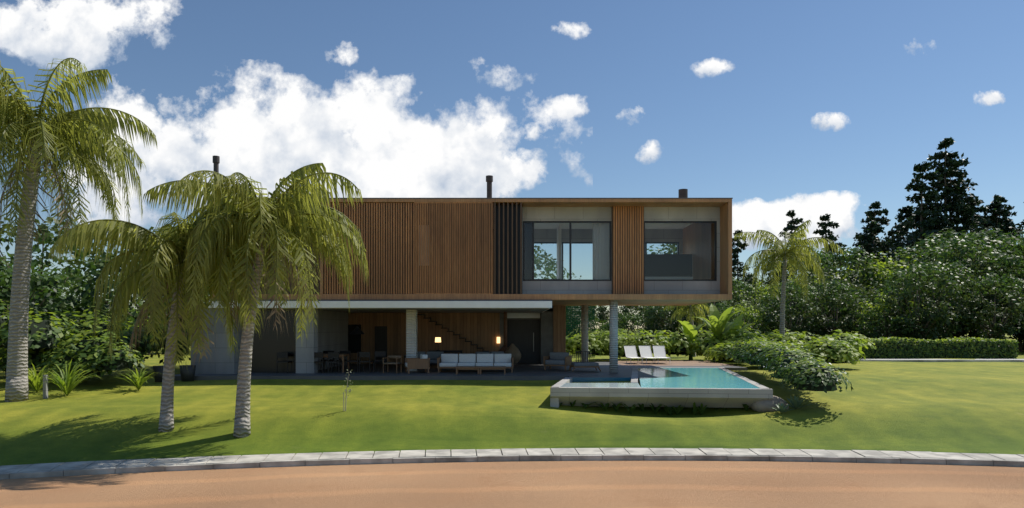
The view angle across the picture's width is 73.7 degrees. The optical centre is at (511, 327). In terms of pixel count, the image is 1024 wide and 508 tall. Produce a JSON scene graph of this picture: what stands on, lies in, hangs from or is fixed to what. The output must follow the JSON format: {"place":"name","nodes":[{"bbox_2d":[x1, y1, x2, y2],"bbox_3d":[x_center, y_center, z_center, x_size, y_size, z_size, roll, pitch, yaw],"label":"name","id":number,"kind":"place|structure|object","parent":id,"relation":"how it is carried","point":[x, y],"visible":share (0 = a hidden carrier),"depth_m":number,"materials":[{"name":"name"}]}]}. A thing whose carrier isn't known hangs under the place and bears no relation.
{"place":"outdoors","nodes":[
{"label":"outdoors","id":0,"kind":"place"},
{"bbox_2d":[0,0,176,74],"bbox_3d":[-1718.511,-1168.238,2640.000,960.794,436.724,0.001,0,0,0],"label":"cloud","id":1,"kind":"structure","parent":0,"point":[87,33],"depth_m":2640.00,"materials":[{"name":"white"}]},
{"bbox_2d":[63,85,200,235],"bbox_3d":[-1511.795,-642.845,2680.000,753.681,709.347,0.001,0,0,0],"label":"cloud","id":2,"kind":"structure","parent":0,"point":[136,108],"depth_m":2680.00,"materials":[{"name":"white"}]},
{"bbox_2d":[336,43,357,64],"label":"cloud","id":3,"kind":"structure","parent":0,"point":[348,56],"depth_m":2920.00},
{"bbox_2d":[148,61,589,203],"bbox_3d":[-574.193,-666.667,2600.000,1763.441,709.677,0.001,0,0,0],"label":"cloud","id":4,"kind":"structure","parent":0,"point":[403,154],"depth_m":2600.00,"materials":[{"name":"white"}]},
{"bbox_2d":[385,76,412,91],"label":"cloud","id":5,"kind":"structure","parent":0,"point":[405,81],"depth_m":2760.00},
{"bbox_2d":[265,198,732,198],"bbox_3d":[-1.627,-5.241,31.490,21.164,0.035,7.620,0,0,0],"label":"roof coping","id":6,"kind":"object","parent":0,"point":[535,198],"visible":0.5,"depth_m":27.68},
{"bbox_2d":[467,149,544,197],"bbox_3d":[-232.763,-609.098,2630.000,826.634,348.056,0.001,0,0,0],"label":"cloud","id":7,"kind":"structure","parent":0,"point":[527,173],"depth_m":2630.00,"materials":[{"name":"white"}]},
{"bbox_2d":[490,68,530,89],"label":"cloud","id":8,"kind":"structure","parent":0,"point":[501,80],"depth_m":2720.00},
{"bbox_2d":[0,328,1023,465],"bbox_3d":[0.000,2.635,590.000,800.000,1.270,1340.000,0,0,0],"label":"ground","id":9,"kind":"structure","parent":0,"point":[962,407],"depth_m":19.41,"materials":[{"name":"green plant"}]},
{"bbox_2d":[0,259,80,376],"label":"tree","id":10,"kind":"object","parent":9,"relation":"on","point":[36,284],"depth_m":27.77,"materials":[{"name":"plant"}]},
{"bbox_2d":[43,375,47,398],"bbox_3d":[-15.000,1.908,21.950,0.100,0.750,0.100,0,0,0],"label":"post","id":11,"kind":"object","parent":9,"relation":"on","point":[45,390],"visible":1,"depth_m":21.90,"materials":[{"name":"concrete"}]},
{"bbox_2d":[35,268,90,321],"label":"tree","id":12,"kind":"object","parent":9,"relation":"on","point":[70,287],"depth_m":140.92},
{"bbox_2d":[0,206,141,342],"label":"tree","id":13,"kind":"object","parent":9,"relation":"on","point":[48,241],"depth_m":34.10,"materials":[{"name":"plant"}]},
{"bbox_2d":[0,58,157,401],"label":"palm tree","id":14,"kind":"object","parent":9,"relation":"on","point":[62,134],"depth_m":21.30,"materials":[{"name":"plant"}]},
{"bbox_2d":[28,360,158,395],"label":"plants","id":15,"kind":"object","parent":9,"relation":"on","point":[67,382],"visible":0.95,"depth_m":22.76,"materials":[{"name":"green plant"}]},
{"bbox_2d":[0,299,189,377],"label":"shrubs","id":16,"kind":"object","parent":9,"relation":"on","point":[70,336],"visible":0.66,"depth_m":24.42,"materials":[{"name":"green plant"}]},
{"bbox_2d":[57,219,209,363],"bbox_3d":[-17.021,-1.503,34.168,9.597,7.917,9.110,0,0,-36],"label":"tree","id":17,"kind":"object","parent":9,"relation":"on","point":[93,267],"depth_m":32.01,"materials":[{"name":"plant"}]},
{"bbox_2d":[48,205,288,431],"bbox_3d":[-8.770,-0.221,18.373,5.214,5.986,5.027,0,0,0],"label":"palm","id":18,"kind":"object","parent":9,"relation":"on","point":[160,258],"depth_m":17.28,"materials":[{"name":"plant"}]},
{"bbox_2d":[153,365,195,381],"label":"plant pots","id":19,"kind":"object","parent":9,"relation":"on","point":[187,374],"visible":0.76,"depth_m":25.85,"materials":[{"name":"grey"}]},
{"bbox_2d":[142,163,368,437],"bbox_3d":[-6.591,-0.713,18.073,5.817,7.224,6.529,0,0,0],"label":"palm","id":20,"kind":"object","parent":9,"relation":"on","point":[289,218],"depth_m":17.41,"materials":[{"name":"plant"}]},
{"bbox_2d":[343,370,352,410],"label":"sapling","id":21,"kind":"object","parent":9,"relation":"on","point":[346,392],"visible":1,"depth_m":19.79,"materials":[{"name":"green"}]},
{"bbox_2d":[0,309,858,390],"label":"shrub","id":22,"kind":"object","parent":9,"relation":"on","point":[122,364],"visible":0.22,"depth_m":24.56,"materials":[{"name":"green plant"}]},
{"bbox_2d":[174,361,746,380],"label":"terrace","id":23,"kind":"structure","parent":9,"relation":"on","point":[529,371],"depth_m":27.83,"materials":[{"name":"stone"}]},
{"bbox_2d":[191,306,565,373],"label":"ground floor walls","id":24,"kind":"structure","parent":23,"relation":"on","point":[333,330],"depth_m":35.27,"materials":[{"name":"wood"}]},
{"bbox_2d":[208,301,551,311],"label":"slab","id":25,"kind":"structure","parent":24,"relation":"on","point":[438,304],"depth_m":27.40,"materials":[{"name":"white paint"}]},
{"bbox_2d":[216,300,551,300],"bbox_3d":[-5.290,-1.090,27.775,13.798,0.062,0.450,0,0,0],"label":"flashing","id":26,"kind":"object","parent":25,"relation":"on","point":[422,300],"visible":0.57,"depth_m":27.55,"materials":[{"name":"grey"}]},
{"bbox_2d":[258,308,548,312],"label":"ceiling","id":27,"kind":"structure","parent":25,"relation":"attached to","point":[446,310],"depth_m":30.60,"materials":[{"name":"concrete"}]},
{"bbox_2d":[350,326,363,333],"bbox_3d":[-6.572,-0.247,29.000,0.630,1.070,0.640,0,0,0],"label":"pendant","id":28,"kind":"object","parent":27,"relation":"hanging from","point":[357,330],"visible":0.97,"depth_m":28.84,"materials":[{"name":"black metal"}]},
{"bbox_2d":[212,199,731,305],"bbox_3d":[-1.627,-3.173,31.500,21.124,4.101,7.600,0,0,0],"label":"house frame","id":29,"kind":"object","parent":24,"relation":"on","point":[698,241],"visible":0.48,"depth_m":27.70,"materials":[{"name":"wood"}]},
{"bbox_2d":[241,203,641,293],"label":"cladding","id":30,"kind":"structure","parent":29,"relation":"attached to","point":[318,275],"depth_m":27.83,"materials":[{"name":"brown wood"}]},
{"bbox_2d":[213,155,687,197],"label":"chimneys","id":31,"kind":"object","parent":29,"relation":"on","point":[682,193],"visible":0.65,"depth_m":30.89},
{"bbox_2d":[324,202,643,293],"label":"slats","id":32,"kind":"object","parent":29,"relation":"attached to","point":[447,248],"visible":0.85,"depth_m":27.75,"materials":[{"name":"brown wood"}]},
{"bbox_2d":[494,202,521,293],"bbox_3d":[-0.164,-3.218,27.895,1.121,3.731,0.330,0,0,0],"label":"fins","id":33,"kind":"object","parent":29,"relation":"attached to","point":[507,247],"visible":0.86,"depth_m":27.73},
{"bbox_2d":[493,208,692,278],"bbox_3d":[-1.597,-3.218,32.050,20.744,3.731,6.100,0,0,0],"label":"interior","id":34,"kind":"object","parent":29,"relation":"in","point":[668,265],"depth_m":33.10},
{"bbox_2d":[593,223,609,278],"bbox_3d":[3.825,-3.203,29.220,0.750,3.661,0.070,0,0,0],"label":"curtain","id":35,"kind":"object","parent":29,"relation":"hanging from","point":[601,250],"visible":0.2,"depth_m":29.23,"materials":[{"name":"fabric"}]},
{"bbox_2d":[493,207,719,293],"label":"wall","id":36,"kind":"structure","parent":29,"relation":"attached to","point":[605,214],"depth_m":28.80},
{"bbox_2d":[523,221,716,280],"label":"window frames","id":37,"kind":"structure","parent":29,"relation":"attached to","point":[677,243],"depth_m":28.84,"materials":[{"name":"metal"}]},
{"bbox_2d":[507,313,539,317],"bbox_3d":[0.613,-0.655,36.030,1.752,0.328,0.020,0,0,0],"label":"transom","id":38,"kind":"object","parent":24,"relation":"on","point":[523,315],"visible":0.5,"depth_m":36.02,"materials":[{"name":"grey"}]},
{"bbox_2d":[406,310,416,370],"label":"concrete column","id":39,"kind":"structure","parent":23,"relation":"on","point":[411,333],"depth_m":29.40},
{"bbox_2d":[276,350,589,372],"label":"chairs","id":40,"kind":"object","parent":23,"relation":"on","point":[333,354],"visible":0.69,"depth_m":28.66,"materials":[{"name":"black metal"}]},
{"bbox_2d":[289,354,600,373],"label":"furniture frames","id":41,"kind":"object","parent":23,"relation":"on","point":[415,363],"visible":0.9,"depth_m":28.07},
{"bbox_2d":[405,354,510,366],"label":"sofa cushions","id":42,"kind":"object","parent":41,"relation":"on","point":[449,360],"visible":0.91,"depth_m":28.91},
{"bbox_2d":[417,351,598,365],"bbox_3d":[-0.460,1.390,30.881,8.906,0.540,1.850,0,0,14],"label":"furniture fabric","id":43,"kind":"object","parent":41,"relation":"on","point":[557,358],"visible":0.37,"depth_m":30.59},
{"bbox_2d":[383,343,520,364],"bbox_3d":[-2.477,1.260,30.255,7.170,1.000,0.849,0,0,-38],"label":"wicker furniture","id":44,"kind":"object","parent":23,"relation":"on","point":[512,349],"visible":0.78,"depth_m":31.89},
{"bbox_2d":[417,314,488,351],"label":"stairs","id":45,"kind":"structure","parent":23,"relation":"on","point":[454,334],"depth_m":34.35,"materials":[{"name":"wood"}]},
{"bbox_2d":[499,312,507,352],"bbox_3d":[-0.437,0.254,33.000,0.940,2.753,0.940,0,0,0],"label":"fireplace","id":46,"kind":"object","parent":23,"relation":"on","point":[504,348],"visible":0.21,"depth_m":32.93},
{"bbox_2d":[581,300,617,372],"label":"columns","id":47,"kind":"structure","parent":23,"relation":"on","point":[613,336],"depth_m":28.30,"materials":[{"name":"concrete"}]},
{"bbox_2d":[624,347,670,363],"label":"lounge chair frames","id":48,"kind":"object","parent":23,"relation":"on","point":[644,357],"visible":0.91,"depth_m":36.10,"materials":[{"name":"white"}]},
{"bbox_2d":[624,346,667,357],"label":"lounge chairs","id":49,"kind":"object","parent":48,"relation":"on","point":[645,351],"visible":1,"depth_m":36.50,"materials":[{"name":"white"}]},
{"bbox_2d":[534,244,580,313],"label":"tree","id":50,"kind":"object","parent":9,"relation":"on","point":[538,261],"visible":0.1,"depth_m":133.22,"materials":[{"name":"green plant"}]},
{"bbox_2d":[566,306,594,357],"bbox_3d":[4.400,0.030,46.000,2.400,4.000,0.001,0,0,0],"label":"screen","id":51,"kind":"object","parent":9,"relation":"on","point":[579,318],"visible":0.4,"depth_m":46.00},
{"bbox_2d":[566,306,608,338],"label":"tree","id":52,"kind":"object","parent":9,"relation":"on","point":[592,330],"depth_m":57.26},
{"bbox_2d":[591,306,647,333],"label":"tree","id":53,"kind":"object","parent":9,"relation":"on","point":[604,309],"depth_m":67.85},
{"bbox_2d":[599,313,645,337],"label":"tree","id":54,"kind":"object","parent":9,"relation":"on","point":[624,319],"depth_m":60.04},
{"bbox_2d":[559,400,748,414],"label":"ferns","id":55,"kind":"object","parent":9,"relation":"on","point":[701,408],"visible":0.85,"depth_m":21.28,"materials":[{"name":"green plant"}]},
{"bbox_2d":[636,307,676,336],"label":"tree","id":56,"kind":"object","parent":9,"relation":"on","point":[644,327],"depth_m":67.29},
{"bbox_2d":[550,367,772,407],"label":"pool","id":57,"kind":"structure","parent":9,"relation":"in","point":[716,387],"depth_m":21.36,"materials":[{"name":"concrete"}]},
{"bbox_2d":[640,306,686,334],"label":"tree","id":58,"kind":"object","parent":9,"relation":"on","point":[648,328],"depth_m":65.58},
{"bbox_2d":[643,306,700,337],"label":"tree","id":59,"kind":"object","parent":9,"relation":"on","point":[663,316],"depth_m":57.78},
{"bbox_2d":[663,303,709,356],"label":"palm","id":60,"kind":"object","parent":9,"relation":"on","point":[693,308],"depth_m":46.81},
{"bbox_2d":[647,244,743,306],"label":"tree","id":61,"kind":"object","parent":9,"relation":"on","point":[671,247],"visible":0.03,"depth_m":138.76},
{"bbox_2d":[680,277,748,332],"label":"tree","id":62,"kind":"object","parent":9,"relation":"on","point":[738,296],"depth_m":58.83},
{"bbox_2d":[677,304,754,361],"bbox_3d":[12.457,0.339,41.093,4.911,3.583,4.376,0,0,0],"label":"tropical plant","id":63,"kind":"object","parent":9,"relation":"on","point":[718,324],"visible":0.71,"depth_m":40.93,"materials":[{"name":"green plant"}]},
{"bbox_2d":[566,328,875,364],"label":"shrubs","id":64,"kind":"object","parent":9,"relation":"on","point":[697,345],"visible":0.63,"depth_m":39.35,"materials":[{"name":"green plant"}]},
{"bbox_2d":[700,303,743,335],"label":"tree","id":65,"kind":"object","parent":9,"relation":"on","point":[721,307],"depth_m":51.46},
{"bbox_2d":[709,280,761,326],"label":"tree","id":66,"kind":"object","parent":9,"relation":"on","point":[748,290],"depth_m":65.06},
{"bbox_2d":[726,229,759,301],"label":"tree","id":67,"kind":"object","parent":9,"relation":"on","point":[734,255],"depth_m":79.03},
{"bbox_2d":[720,300,773,337],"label":"tree","id":68,"kind":"object","parent":9,"relation":"on","point":[748,314],"depth_m":53.72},
{"bbox_2d":[729,279,772,322],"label":"tree","id":69,"kind":"object","parent":9,"relation":"on","point":[765,285],"depth_m":72.43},
{"bbox_2d":[731,301,777,336],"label":"tree","id":70,"kind":"object","parent":9,"relation":"on","point":[754,308],"depth_m":57.50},
{"bbox_2d":[734,304,779,335],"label":"tree","id":71,"kind":"object","parent":9,"relation":"on","point":[758,316],"depth_m":60.62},
{"bbox_2d":[740,288,778,329],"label":"tree","id":72,"kind":"object","parent":9,"relation":"on","point":[759,300],"depth_m":67.63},
{"bbox_2d":[751,396,788,411],"bbox_3d":[7.944,2.419,21.097,1.103,0.662,0.922,0,0,0],"label":"boulder","id":73,"kind":"object","parent":9,"relation":"on","point":[762,406],"visible":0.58,"depth_m":20.73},
{"bbox_2d":[759,253,793,302],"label":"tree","id":74,"kind":"object","parent":9,"relation":"on","point":[777,276],"depth_m":78.16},
{"bbox_2d":[765,210,807,281],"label":"tree","id":75,"kind":"object","parent":9,"relation":"on","point":[796,221],"depth_m":79.75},
{"bbox_2d":[734,220,842,339],"bbox_3d":[16.704,-2.237,42.013,5.966,8.737,5.736,0,0,0],"label":"palm","id":76,"kind":"object","parent":9,"relation":"on","point":[804,256],"depth_m":41.74,"materials":[{"name":"plant"}]},
{"bbox_2d":[724,337,853,392],"bbox_3d":[9.932,1.183,25.744,2.274,1.526,12.560,0,0,8],"label":"shrub row","id":77,"kind":"object","parent":9,"relation":"on","point":[747,354],"visible":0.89,"depth_m":22.28,"materials":[{"name":"green plant"}]},
{"bbox_2d":[770,396,810,412],"bbox_3d":[8.339,2.285,20.448,1.465,0.474,1.004,0,0,-40],"label":"agave","id":78,"kind":"object","parent":9,"relation":"on","point":[796,402],"visible":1,"depth_m":20.42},
{"bbox_2d":[760,281,824,337],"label":"tree","id":79,"kind":"object","parent":9,"relation":"on","point":[809,307],"depth_m":52.76,"materials":[{"name":"plant"}]},
{"bbox_2d":[756,271,840,331],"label":"tree","id":80,"kind":"object","parent":9,"relation":"on","point":[765,288],"depth_m":65.12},
{"bbox_2d":[773,246,847,300],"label":"tree","id":81,"kind":"object","parent":9,"relation":"on","point":[832,270],"depth_m":70.98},
{"bbox_2d":[759,271,875,338],"bbox_3d":[25.578,-1.168,58.280,8.993,7.419,8.536,0,0,-40],"label":"tree","id":82,"kind":"object","parent":9,"relation":"on","point":[810,283],"depth_m":57.14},
{"bbox_2d":[777,273,873,334],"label":"tree","id":83,"kind":"object","parent":9,"relation":"on","point":[851,284],"depth_m":58.79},
{"bbox_2d":[810,214,849,281],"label":"tree","id":84,"kind":"object","parent":9,"relation":"on","point":[825,230],"depth_m":78.45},
{"bbox_2d":[806,280,872,338],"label":"tree","id":85,"kind":"object","parent":9,"relation":"on","point":[843,324],"depth_m":53.83,"materials":[{"name":"plant"}]},
{"bbox_2d":[798,244,882,316],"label":"tree","id":86,"kind":"object","parent":9,"relation":"on","point":[847,258],"depth_m":63.70,"materials":[{"name":"plant"}]},
{"bbox_2d":[822,283,895,339],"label":"tree","id":87,"kind":"object","parent":9,"relation":"on","point":[867,293],"depth_m":57.64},
{"bbox_2d":[854,241,886,332],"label":"tree","id":88,"kind":"object","parent":9,"relation":"on","point":[868,245],"depth_m":76.75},
{"bbox_2d":[852,220,889,285],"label":"tree","id":89,"kind":"object","parent":9,"relation":"on","point":[875,227],"depth_m":78.24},
{"bbox_2d":[849,201,900,271],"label":"tree","id":90,"kind":"object","parent":9,"relation":"on","point":[871,215],"depth_m":82.52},
{"bbox_2d":[834,251,919,331],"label":"tree","id":91,"kind":"object","parent":9,"relation":"on","point":[880,265],"depth_m":64.09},
{"bbox_2d":[848,292,925,340],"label":"tree","id":92,"kind":"object","parent":9,"relation":"on","point":[872,333],"depth_m":51.56,"materials":[{"name":"plant"}]},
{"bbox_2d":[879,205,919,265],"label":"tree","id":93,"kind":"object","parent":9,"relation":"on","point":[908,210],"depth_m":86.00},
{"bbox_2d":[856,276,958,336],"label":"tree","id":94,"kind":"object","parent":9,"relation":"on","point":[892,287],"depth_m":56.30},
{"bbox_2d":[863,254,965,322],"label":"tree","id":95,"kind":"object","parent":9,"relation":"on","point":[881,283],"depth_m":65.25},
{"bbox_2d":[867,261,963,339],"bbox_3d":[30.238,-1.217,51.395,6.114,7.435,6.623,0,0,-40],"label":"tree","id":96,"kind":"object","parent":9,"relation":"on","point":[940,316],"depth_m":50.35,"materials":[{"name":"plant"}]},
{"bbox_2d":[880,267,961,312],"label":"tree","id":97,"kind":"object","parent":9,"relation":"on","point":[924,282],"depth_m":58.82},
{"bbox_2d":[881,161,961,267],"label":"tree","id":98,"kind":"object","parent":9,"relation":"on","point":[921,186],"depth_m":78.27,"materials":[{"name":"plant"}]},
{"bbox_2d":[879,235,980,288],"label":"bush","id":99,"kind":"object","parent":9,"relation":"on","point":[906,252],"depth_m":66.60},
{"bbox_2d":[856,337,1018,358],"bbox_3d":[27.500,1.497,45.345,11.328,1.814,1.890,0,0,0],"label":"hedge","id":100,"kind":"object","parent":9,"relation":"on","point":[954,347],"visible":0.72,"depth_m":44.57,"materials":[{"name":"green"}]},
{"bbox_2d":[895,259,981,339],"bbox_3d":[32.601,-1.394,52.873,6.953,7.806,6.418,0,0,-38],"label":"tree","id":101,"kind":"object","parent":9,"relation":"on","point":[956,327],"depth_m":51.88,"materials":[{"name":"plant"}]},
{"bbox_2d":[903,137,989,276],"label":"tree","id":102,"kind":"object","parent":9,"relation":"on","point":[946,143],"depth_m":79.48,"materials":[{"name":"plant"}]},
{"bbox_2d":[905,156,988,337],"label":"tree","id":103,"kind":"object","parent":9,"relation":"on","point":[972,199],"depth_m":79.61,"materials":[{"name":"plant"}]},
{"bbox_2d":[910,235,1009,338],"bbox_3d":[38.567,-2.724,60.425,9.438,10.595,8.712,0,0,33],"label":"tree","id":104,"kind":"object","parent":9,"relation":"on","point":[965,249],"depth_m":58.71,"materials":[{"name":"plant"}]},
{"bbox_2d":[913,230,1009,337],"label":"tree","id":105,"kind":"object","parent":9,"relation":"on","point":[972,236],"depth_m":65.14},
{"bbox_2d":[909,228,1014,334],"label":"tree","id":106,"kind":"object","parent":9,"relation":"on","point":[946,235],"depth_m":71.33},
{"bbox_2d":[961,278,990,338],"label":"bush","id":107,"kind":"object","parent":9,"relation":"on","point":[967,336],"depth_m":74.70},
{"bbox_2d":[946,228,1023,339],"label":"tree","id":108,"kind":"object","parent":9,"relation":"on","point":[1003,237],"depth_m":67.29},
{"bbox_2d":[968,200,1002,336],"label":"tree","id":109,"kind":"object","parent":9,"relation":"on","point":[990,224],"depth_m":83.96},
{"bbox_2d":[957,272,1023,339],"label":"bush","id":110,"kind":"object","parent":9,"relation":"on","point":[989,281],"depth_m":51.30,"materials":[{"name":"plant"}]},
{"bbox_2d":[966,251,1023,351],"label":"tree","id":111,"kind":"object","parent":9,"relation":"on","point":[1014,263],"depth_m":56.83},
{"bbox_2d":[968,235,1023,349],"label":"tree","id":112,"kind":"object","parent":9,"relation":"on","point":[1018,247],"depth_m":60.46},
{"bbox_2d":[983,194,1023,246],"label":"tree","id":113,"kind":"object","parent":9,"relation":"on","point":[1012,228],"depth_m":84.70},
{"bbox_2d":[999,288,1023,333],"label":"tree","id":114,"kind":"object","parent":9,"relation":"on","point":[1021,331],"visible":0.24,"depth_m":55.30,"materials":[{"name":"green plant"}]},
{"bbox_2d":[0,460,1023,507],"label":"road","id":115,"kind":"structure","parent":0,"point":[644,484],"depth_m":13.86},
{"bbox_2d":[0,448,1023,479],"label":"curb","id":116,"kind":"structure","parent":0,"point":[345,458],"depth_m":16.41,"materials":[{"name":"grey"}]},
{"bbox_2d":[0,0,1023,328],"label":"sky","id":117,"kind":"structure","parent":0,"point":[905,77],"materials":[{"name":"blue"}]},
{"bbox_2d":[526,123,540,139],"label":"cloud","id":118,"kind":"structure","parent":0,"point":[533,131],"depth_m":3040.00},
{"bbox_2d":[551,95,588,118],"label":"cloud","id":119,"kind":"structure","parent":0,"point":[571,107],"depth_m":2800.00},
{"bbox_2d":[558,23,588,38],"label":"cloud","id":120,"kind":"structure","parent":0,"point":[574,30],"depth_m":3200.00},
{"bbox_2d":[636,141,659,162],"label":"cloud","id":121,"kind":"structure","parent":0,"point":[650,152],"depth_m":2880.00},
{"bbox_2d":[694,58,732,76],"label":"cloud","id":122,"kind":"structure","parent":0,"point":[713,67],"depth_m":3080.00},
{"bbox_2d":[732,191,857,249],"bbox_3d":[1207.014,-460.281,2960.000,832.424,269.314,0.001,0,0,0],"label":"cloud","id":123,"kind":"structure","parent":0,"point":[751,216],"depth_m":2960.00,"materials":[{"name":"white"}]},
{"bbox_2d":[812,113,845,130],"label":"cloud","id":124,"kind":"structure","parent":0,"point":[836,121],"depth_m":3120.00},
{"bbox_2d":[852,359,1023,361],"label":"curb","id":125,"kind":"structure","parent":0,"point":[952,360],"depth_m":40.30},
{"bbox_2d":[978,91,1003,104],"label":"cloud","id":126,"kind":"structure","parent":0,"point":[991,98],"depth_m":3000.00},
{"bbox_2d":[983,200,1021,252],"bbox_3d":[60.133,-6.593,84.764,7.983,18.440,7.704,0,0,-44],"label":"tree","id":127,"kind":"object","parent":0,"point":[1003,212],"depth_m":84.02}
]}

